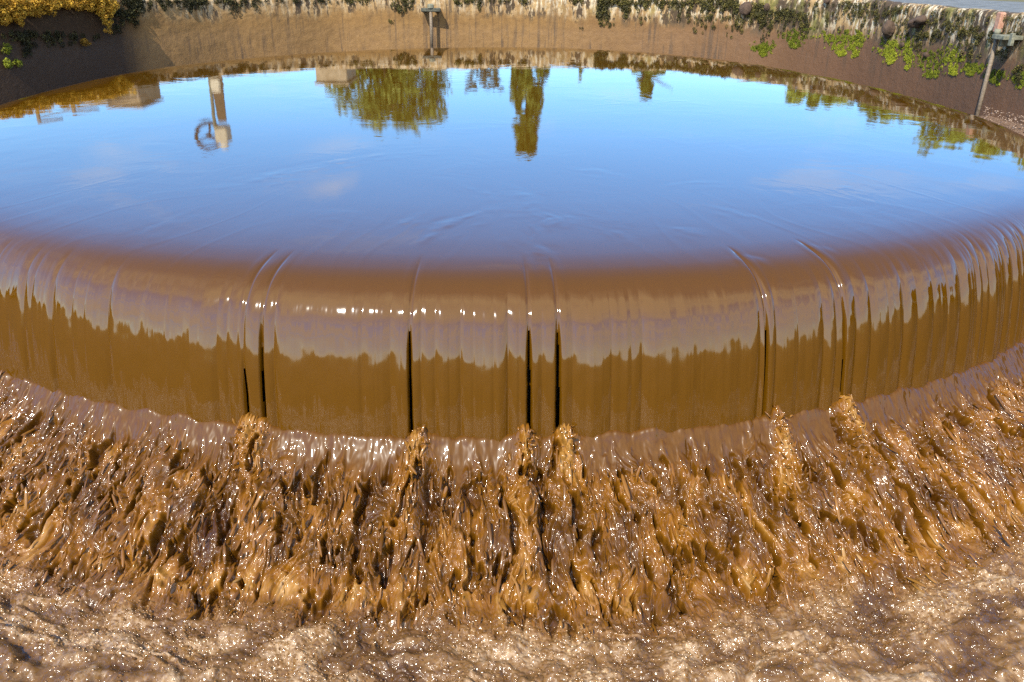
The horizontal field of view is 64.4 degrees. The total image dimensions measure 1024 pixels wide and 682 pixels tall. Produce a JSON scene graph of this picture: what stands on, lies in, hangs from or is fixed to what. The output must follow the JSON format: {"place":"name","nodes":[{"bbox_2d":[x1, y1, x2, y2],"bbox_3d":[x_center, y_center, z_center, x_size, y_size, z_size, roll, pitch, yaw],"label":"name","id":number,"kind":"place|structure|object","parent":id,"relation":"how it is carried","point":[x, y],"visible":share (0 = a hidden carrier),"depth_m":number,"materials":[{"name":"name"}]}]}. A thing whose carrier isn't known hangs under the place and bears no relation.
{"place":"outdoors","nodes":[
{"label":"outdoors","id":0,"kind":"place"},
{"bbox_2d":[0,47,1023,441],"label":"water","id":1,"kind":"structure","parent":0,"point":[668,243],"depth_m":5.12,"materials":[{"name":"brown liquid"}]},
{"bbox_2d":[0,338,1023,636],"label":"rapids","id":2,"kind":"structure","parent":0,"point":[690,454],"depth_m":4.40,"materials":[{"name":"brown liquid"}]},
{"bbox_2d":[0,369,1023,640],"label":"spray","id":3,"kind":"object","parent":2,"relation":"on","point":[612,527],"visible":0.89,"depth_m":4.31,"materials":[{"name":"brown liquid"}]},
{"bbox_2d":[891,0,1023,12],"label":"path","id":4,"kind":"structure","parent":0,"point":[1011,6],"depth_m":15.98,"materials":[{"name":"grey concrete"}]},
{"bbox_2d":[991,0,1023,1],"bbox_3d":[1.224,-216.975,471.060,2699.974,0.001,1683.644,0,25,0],"label":"ground","id":5,"kind":"structure","parent":0,"point":[1010,0],"depth_m":19.72,"materials":[{"name":"grey plant"}]},
{"label":"terrain","id":6,"kind":"structure","parent":0,"visible":0},
{"bbox_2d":[0,536,1023,681],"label":"foam","id":7,"kind":"object","parent":6,"relation":"on","point":[392,660],"visible":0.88,"depth_m":3.80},
{"bbox_2d":[0,526,1023,681],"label":"bubbles","id":8,"kind":"object","parent":7,"relation":"on","point":[800,659],"visible":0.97,"depth_m":3.85},
{"bbox_2d":[0,0,1023,124],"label":"retaining wall","id":9,"kind":"structure","parent":6,"relation":"on","point":[158,37],"depth_m":17.94,"materials":[{"name":"concrete"}]},
{"bbox_2d":[1,43,12,54],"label":"weed","id":10,"kind":"object","parent":9,"relation":"attached to","point":[9,47],"visible":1,"depth_m":14.81,"materials":[{"name":"green plant"}]},
{"bbox_2d":[2,57,22,68],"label":"weed","id":11,"kind":"object","parent":9,"relation":"attached to","point":[6,60],"visible":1,"depth_m":14.92,"materials":[{"name":"green plant"}]},
{"bbox_2d":[0,0,119,33],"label":"shrub","id":12,"kind":"object","parent":9,"relation":"on","point":[12,10],"visible":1,"depth_m":15.16,"materials":[{"name":"plant"}]},
{"bbox_2d":[80,38,90,46],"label":"weed","id":13,"kind":"object","parent":9,"relation":"attached to","point":[85,42],"visible":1,"depth_m":16.01,"materials":[{"name":"plant"}]},
{"bbox_2d":[421,4,440,47],"bbox_3d":[-1.940,-7.559,19.658,0.457,1.101,0.392,0,25,0],"label":"gauge rod","id":14,"kind":"object","parent":9,"relation":"attached to","point":[430,8],"visible":0.94,"depth_m":19.39,"materials":[{"name":"metal"}]},
{"bbox_2d":[0,0,1023,84],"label":"moss","id":15,"kind":"object","parent":9,"relation":"attached to","point":[134,5],"visible":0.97,"depth_m":16.93,"materials":[{"name":"plant"}]},
{"bbox_2d":[739,1,751,14],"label":"mud lump","id":16,"kind":"object","parent":9,"relation":"attached to","point":[745,8],"visible":1,"depth_m":18.27,"materials":[{"name":"brown soil"}]},
{"bbox_2d":[749,40,776,56],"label":"moss tuft","id":17,"kind":"object","parent":9,"relation":"attached to","point":[762,48],"visible":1,"depth_m":18.44,"materials":[{"name":"green plant"}]},
{"bbox_2d":[763,3,769,10],"bbox_3d":[5.660,-7.419,18.088,0.137,0.169,0.142,0,25,0],"label":"mud lump","id":18,"kind":"object","parent":9,"relation":"attached to","point":[766,7],"visible":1,"depth_m":18.05,"materials":[{"name":"brown soil"}]},
{"bbox_2d":[777,27,814,48],"bbox_3d":[6.173,-6.610,17.712,0.056,0.492,1.039,-13,28,-26],"label":"moss tuft","id":19,"kind":"object","parent":9,"relation":"attached to","point":[792,41],"visible":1,"depth_m":17.71,"materials":[{"name":"green plant"}]},
{"bbox_2d":[815,29,874,56],"bbox_3d":[6.763,-6.087,16.625,0.097,0.552,1.675,-10,27,-20],"label":"bush","id":20,"kind":"object","parent":9,"relation":"attached to","point":[840,53],"visible":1,"depth_m":16.75,"materials":[{"name":"green plant"}]},
{"bbox_2d":[844,28,870,57],"bbox_3d":[6.906,-5.979,16.345,0.060,0.589,0.740,-8,26,-17],"label":"moss tuft","id":21,"kind":"object","parent":9,"relation":"attached to","point":[852,47],"visible":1,"depth_m":16.34,"materials":[{"name":"green plant"}]},
{"bbox_2d":[869,35,906,64],"bbox_3d":[7.134,-5.577,15.515,0.046,0.574,1.276,-5,25,-11],"label":"bush","id":22,"kind":"object","parent":9,"relation":"attached to","point":[890,59],"visible":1,"depth_m":15.41,"materials":[{"name":"green plant"}]},
{"bbox_2d":[882,20,895,37],"bbox_3d":[7.102,-5.876,15.324,0.257,0.324,0.244,0,25,0],"label":"mud lump","id":23,"kind":"object","parent":9,"relation":"attached to","point":[888,29],"visible":1,"depth_m":15.24,"materials":[{"name":"brown soil"}]},
{"bbox_2d":[899,35,917,70],"bbox_3d":[7.269,-5.306,14.943,0.042,0.642,0.662,-5,25,-11],"label":"moss tuft","id":24,"kind":"object","parent":9,"relation":"attached to","point":[907,59],"visible":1,"depth_m":14.93,"materials":[{"name":"green plant"}]},
{"bbox_2d":[907,15,926,27],"bbox_3d":[7.278,-5.701,14.519,0.359,0.232,0.370,0,25,0],"label":"rock","id":25,"kind":"object","parent":9,"relation":"on","point":[917,21],"visible":1,"depth_m":14.48,"materials":[{"name":"brown stone"}]},
{"bbox_2d":[905,48,952,78],"bbox_3d":[7.376,-4.896,14.341,0.073,0.521,1.561,-2,25,-6],"label":"bush","id":26,"kind":"object","parent":9,"relation":"attached to","point":[931,73],"visible":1,"depth_m":14.34,"materials":[{"name":"green plant"}]},
{"bbox_2d":[938,43,968,75],"bbox_3d":[7.429,-4.761,13.736,0.041,0.520,0.901,-1,25,-2],"label":"moss tuft","id":27,"kind":"object","parent":9,"relation":"attached to","point":[952,71],"visible":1,"depth_m":13.71,"materials":[{"name":"green plant"}]},
{"bbox_2d":[956,62,987,75],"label":"moss tuft","id":28,"kind":"object","parent":9,"relation":"attached to","point":[971,70],"visible":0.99,"depth_m":13.16,"materials":[{"name":"green plant"}]},
{"bbox_2d":[980,69,1009,85],"bbox_3d":[7.473,-4.096,12.601,0.037,0.261,0.846,0,25,-2],"label":"moss tuft","id":29,"kind":"object","parent":9,"relation":"attached to","point":[993,77],"visible":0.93,"depth_m":12.56,"materials":[{"name":"green plant"}]},
{"bbox_2d":[975,12,1023,116],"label":"gauge rod","id":30,"kind":"object","parent":9,"relation":"attached to","point":[1006,40],"visible":0.94,"depth_m":12.33,"materials":[{"name":"metal"}]},
{"bbox_2d":[1003,70,1023,88],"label":"moss tuft","id":31,"kind":"object","parent":9,"relation":"attached to","point":[1021,82],"visible":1,"depth_m":12.01,"materials":[{"name":"green plant"}]},
{"bbox_2d":[243,330,842,431],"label":"weir wall","id":32,"kind":"structure","parent":6,"relation":"on","point":[528,396],"depth_m":4.77,"materials":[{"name":"concrete"}]},
{"bbox_2d":[979,105,1023,135],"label":"gravel bank","id":33,"kind":"structure","parent":6,"relation":"on","point":[1013,126],"depth_m":11.89,"materials":[{"name":"beige gravel"}]}
]}

